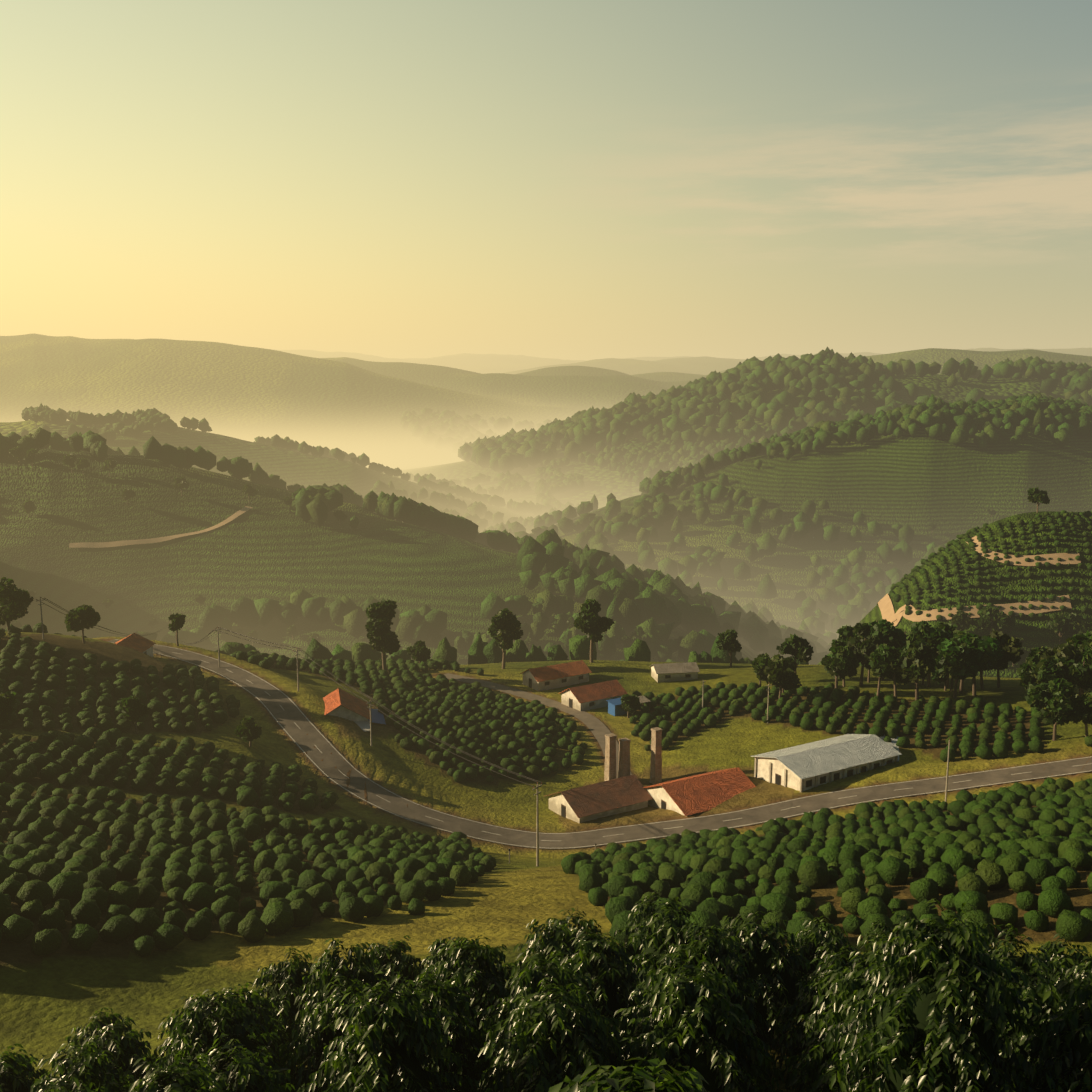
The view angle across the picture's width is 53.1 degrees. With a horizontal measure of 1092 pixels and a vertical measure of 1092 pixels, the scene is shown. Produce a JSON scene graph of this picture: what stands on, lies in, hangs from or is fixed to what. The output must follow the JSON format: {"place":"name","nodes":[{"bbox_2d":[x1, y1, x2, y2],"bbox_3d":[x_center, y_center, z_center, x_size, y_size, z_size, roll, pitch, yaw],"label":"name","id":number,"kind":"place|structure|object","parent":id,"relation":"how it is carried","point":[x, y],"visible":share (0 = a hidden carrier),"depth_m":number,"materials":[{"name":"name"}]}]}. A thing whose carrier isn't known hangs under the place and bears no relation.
{"place":"outdoors","nodes":[
{"label":"outdoors","id":0,"kind":"place"},
{"bbox_2d":[69,506,252,547],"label":"dirt track","id":1,"kind":"structure","parent":0,"point":[139,541],"depth_m":635.16,"materials":[{"name":"beige soil"}]},
{"bbox_2d":[355,708,385,732],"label":"shed","id":2,"kind":"structure","parent":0,"point":[376,717],"depth_m":207.76,"materials":[{"name":"grey metal"}]},
{"bbox_2d":[444,673,631,777],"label":"driveway","id":3,"kind":"structure","parent":0,"point":[599,729],"depth_m":236.49,"materials":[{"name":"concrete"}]},
{"bbox_2d":[0,333,1091,1091],"bbox_3d":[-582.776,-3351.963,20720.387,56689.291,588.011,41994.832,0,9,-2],"label":"ground","id":4,"kind":"structure","parent":0,"point":[240,399],"depth_m":616.00,"materials":[{"name":"green plant"}]},
{"bbox_2d":[36,597,44,638],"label":"power pole","id":5,"kind":"object","parent":4,"relation":"on","point":[40,600],"visible":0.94,"depth_m":211.30,"materials":[{"name":"wood"}]},
{"bbox_2d":[41,597,540,786],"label":"power lines","id":6,"kind":"object","parent":5,"relation":"attached to","point":[534,780],"visible":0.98,"depth_m":194.31,"materials":[{"name":"black metal"}]},
{"bbox_2d":[116,633,155,656],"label":"house","id":7,"kind":"structure","parent":4,"relation":"on","point":[137,642],"depth_m":231.76,"materials":[{"name":"red tile"}]},
{"bbox_2d":[214,627,220,666],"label":"power pole","id":8,"kind":"object","parent":4,"relation":"on","point":[218,645],"visible":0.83,"depth_m":230.01,"materials":[{"name":"wood"}]},
{"bbox_2d":[293,649,299,690],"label":"power pole","id":9,"kind":"object","parent":4,"relation":"on","point":[297,670],"visible":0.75,"depth_m":214.72,"materials":[{"name":"wood"}]},
{"bbox_2d":[323,688,371,721],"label":"farmhouse","id":10,"kind":"object","parent":4,"relation":"on","point":[339,702],"visible":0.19,"depth_m":206.86,"materials":[{"name":"red"}]},
{"bbox_2d":[366,699,372,745],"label":"power pole","id":11,"kind":"object","parent":4,"relation":"on","point":[370,724],"visible":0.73,"depth_m":194.42,"materials":[{"name":"concrete"}]},
{"bbox_2d":[0,612,977,675],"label":"forest trees","id":12,"kind":"object","parent":4,"relation":"on","point":[480,648],"visible":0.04,"depth_m":341.96,"materials":[{"name":"green plant"}]},
{"bbox_2d":[9,414,1049,530],"bbox_3d":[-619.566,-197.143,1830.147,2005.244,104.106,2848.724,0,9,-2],"label":"ridge trees","id":13,"kind":"object","parent":4,"relation":"on","point":[1036,495],"depth_m":704.08,"materials":[{"name":"green plant"}]},
{"bbox_2d":[533,782,541,865],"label":"power pole","id":14,"kind":"object","parent":4,"relation":"on","point":[537,839],"visible":0.96,"depth_m":132.51,"materials":[{"name":"concrete"}]},
{"bbox_2d":[0,510,1091,956],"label":"coffee bushes","id":15,"kind":"object","parent":4,"relation":"on","point":[998,844],"visible":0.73,"depth_m":127.56,"materials":[{"name":"green plant"}]},
{"bbox_2d":[0,346,1091,664],"bbox_3d":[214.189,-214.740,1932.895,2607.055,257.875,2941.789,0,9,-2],"label":"forest trees","id":16,"kind":"object","parent":4,"relation":"on","point":[660,604],"visible":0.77,"depth_m":1150.70,"materials":[{"name":"green plant"}]},
{"bbox_2d":[0,891,1091,1091],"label":"foreground bushes","id":17,"kind":"object","parent":4,"relation":"on","point":[408,1012],"depth_m":19.00,"materials":[{"name":"green plant"}]},
{"bbox_2d":[0,591,1091,747],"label":"tree grove","id":18,"kind":"object","parent":4,"relation":"on","point":[957,653],"depth_m":224.33,"materials":[{"name":"green plant"}]},
{"bbox_2d":[0,577,1091,740],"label":"trees","id":19,"kind":"object","parent":4,"relation":"on","point":[1062,704],"depth_m":253.21,"materials":[{"name":"green plant"}]},
{"bbox_2d":[520,660,591,690],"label":"farmhouse","id":20,"kind":"object","parent":4,"relation":"on","point":[555,676],"visible":0.94,"depth_m":253.85,"materials":[{"name":"red tile"}]},
{"bbox_2d":[558,679,627,710],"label":"farmhouse","id":21,"kind":"object","parent":4,"relation":"on","point":[588,697],"visible":0.75,"depth_m":236.63,"materials":[{"name":"red"}]},
{"bbox_2d":[546,775,652,823],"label":"shed","id":22,"kind":"structure","parent":4,"relation":"on","point":[582,804],"depth_m":178.90,"materials":[{"name":"brown tile"}]},
{"bbox_2d":[604,733,616,780],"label":"chimney","id":23,"kind":"object","parent":4,"relation":"on","point":[610,758],"visible":0.9,"depth_m":192.23,"materials":[{"name":"brick"}]},
{"bbox_2d":[606,698,626,715],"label":"blue shelter","id":24,"kind":"object","parent":4,"relation":"on","point":[614,708],"visible":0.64,"depth_m":230.31,"materials":[{"name":"blue"}]},
{"bbox_2d":[618,737,630,777],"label":"chimney","id":25,"kind":"object","parent":4,"relation":"on","point":[624,759],"visible":0.92,"depth_m":192.88,"materials":[{"name":"brick"}]},
{"bbox_2d":[633,696,650,713],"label":"awning","id":26,"kind":"object","parent":4,"relation":"on","point":[642,699],"visible":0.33,"depth_m":232.61,"materials":[{"name":"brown wood"}]},
{"bbox_2d":[650,727,662,783],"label":"chimney","id":27,"kind":"object","parent":4,"relation":"on","point":[656,759],"visible":0.94,"depth_m":191.29,"materials":[{"name":"brick"}]},
{"bbox_2d":[649,662,699,682],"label":"house","id":28,"kind":"structure","parent":4,"relation":"on","point":[666,672],"depth_m":255.82,"materials":[{"name":"grey paint"}]},
{"bbox_2d":[643,767,755,816],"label":"shed","id":29,"kind":"structure","parent":4,"relation":"on","point":[694,794],"depth_m":179.22,"materials":[{"name":"red tile"}]},
{"bbox_2d":[702,679,705,708],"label":"power pole","id":30,"kind":"object","parent":4,"relation":"on","point":[703,685],"depth_m":227.08,"materials":[{"name":"concrete"}]},
{"bbox_2d":[766,684,771,722],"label":"power pole","id":31,"kind":"object","parent":4,"relation":"on","point":[768,685],"depth_m":214.66,"materials":[{"name":"wood"}]},
{"bbox_2d":[754,735,898,792],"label":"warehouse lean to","id":32,"kind":"object","parent":4,"relation":"on","point":[893,743],"visible":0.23,"depth_m":183.47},
{"bbox_2d":[945,738,949,801],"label":"power pole","id":33,"kind":"object","parent":4,"relation":"on","point":[947,772],"visible":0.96,"depth_m":165.98,"materials":[{"name":"concrete"}]},
{"bbox_2d":[0,0,1091,360],"label":"sky","id":34,"kind":"structure","parent":0,"point":[586,180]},
{"bbox_2d":[108,639,1091,848],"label":"road","id":35,"kind":"structure","parent":0,"point":[273,700],"depth_m":173.82,"materials":[{"name":"grey asphalt"}]},
{"bbox_2d":[111,639,1091,847],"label":"road markings","id":36,"kind":"object","parent":35,"relation":"on","point":[584,831],"visible":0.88,"depth_m":174.17,"materials":[{"name":"white paint"}]},
{"bbox_2d":[751,734,901,790],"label":"warehouse","id":37,"kind":"structure","parent":0,"point":[820,759],"depth_m":184.10,"materials":[{"name":"metal"}]},
{"bbox_2d":[868,585,1071,626],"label":"dirt track path","id":38,"kind":"structure","parent":0,"point":[884,603],"depth_m":410.29,"materials":[{"name":"beige soil"}]},
{"bbox_2d":[967,536,1080,565],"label":"dirt track path","id":39,"kind":"structure","parent":0,"point":[1013,559],"depth_m":417.42,"materials":[{"name":"beige soil"}]}
]}

